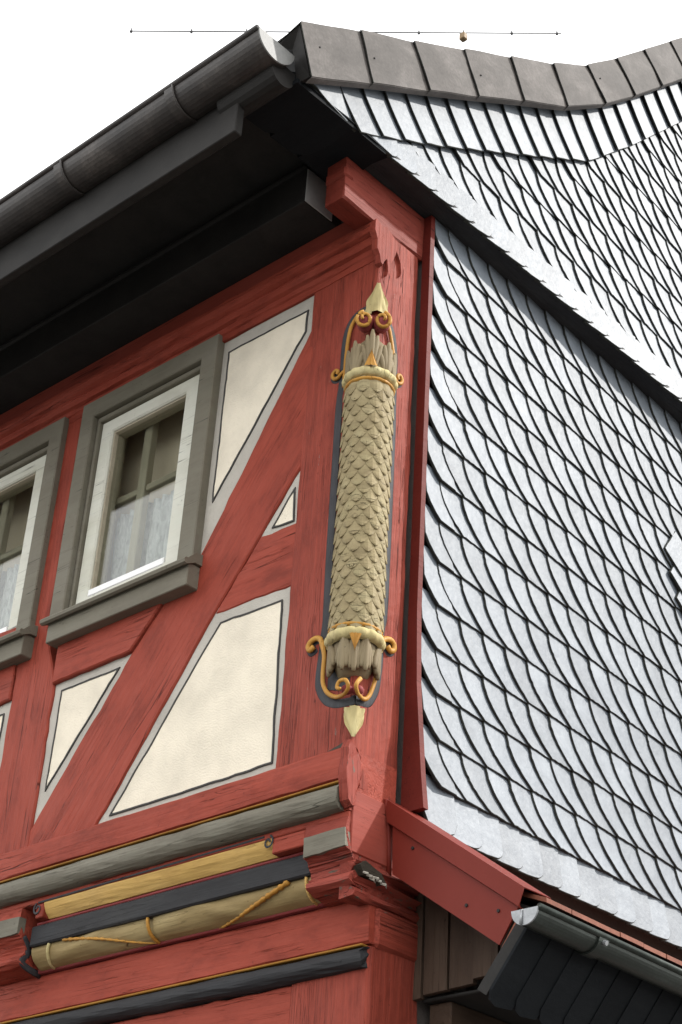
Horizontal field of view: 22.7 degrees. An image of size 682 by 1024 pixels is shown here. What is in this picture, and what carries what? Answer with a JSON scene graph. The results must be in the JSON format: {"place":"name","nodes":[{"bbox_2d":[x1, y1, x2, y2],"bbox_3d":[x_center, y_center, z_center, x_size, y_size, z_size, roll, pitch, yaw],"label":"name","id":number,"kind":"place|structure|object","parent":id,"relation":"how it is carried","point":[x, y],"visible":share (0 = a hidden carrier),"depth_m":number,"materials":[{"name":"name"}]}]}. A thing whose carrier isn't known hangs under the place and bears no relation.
{"place":"outdoors","nodes":[
{"label":"outdoors","id":0,"kind":"place"},
{"bbox_2d":[0,21,681,1023],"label":"timber house","id":1,"kind":"structure","parent":0,"point":[198,783],"depth_m":6.00,"materials":[{"name":"red paint"}]},
{"bbox_2d":[0,564,18,628],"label":"lace curtain","id":2,"kind":"object","parent":1,"relation":"hanging from","point":[8,580],"visible":0.38,"depth_m":6.96,"materials":[{"name":"white fabric"}]},
{"bbox_2d":[0,417,68,669],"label":"window","id":3,"kind":"structure","parent":1,"relation":"in","point":[36,460],"depth_m":6.80,"materials":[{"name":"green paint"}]},
{"bbox_2d":[39,334,224,648],"bbox_3d":[-0.744,-0.068,6.368,0.804,1.099,0.196,-23,-40,36],"label":"window","id":4,"kind":"structure","parent":1,"relation":"in","point":[83,602],"depth_m":6.41,"materials":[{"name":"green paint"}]},
{"bbox_2d":[110,490,173,580],"bbox_3d":[-0.730,0.113,6.427,0.410,0.360,0.034,-23,-40,36],"label":"lace curtain","id":5,"kind":"object","parent":1,"relation":"hanging from","point":[156,533],"visible":0.47,"depth_m":6.46,"materials":[{"name":"white fabric"}]},
{"bbox_2d":[0,24,294,247],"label":"roof gutter","id":6,"kind":"object","parent":1,"relation":"attached to","point":[190,97],"visible":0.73,"depth_m":5.98,"materials":[{"name":"metal"}]},
{"bbox_2d":[123,0,560,76],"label":"roof antenna","id":7,"kind":"object","parent":1,"relation":"attached to","point":[463,37],"visible":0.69,"depth_m":11.32,"materials":[{"name":"metal"}]},
{"bbox_2d":[305,283,403,736],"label":"carved column","id":8,"kind":"structure","parent":1,"relation":"attached to","point":[368,378],"depth_m":5.37,"materials":[{"name":"beige paint"}]},
{"bbox_2d":[384,799,681,1023],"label":"pent roof","id":9,"kind":"structure","parent":1,"relation":"attached to","point":[471,932],"depth_m":4.72,"materials":[{"name":"red wood"}]},
{"bbox_2d":[511,903,681,997],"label":"rain gutter","id":10,"kind":"object","parent":9,"relation":"attached to","point":[582,939],"visible":1,"depth_m":4.55,"materials":[{"name":"grey metal"}]},
{"bbox_2d":[0,0,681,198],"label":"sky","id":11,"kind":"structure","parent":0,"point":[62,62],"materials":[{"name":"white"}]}
]}

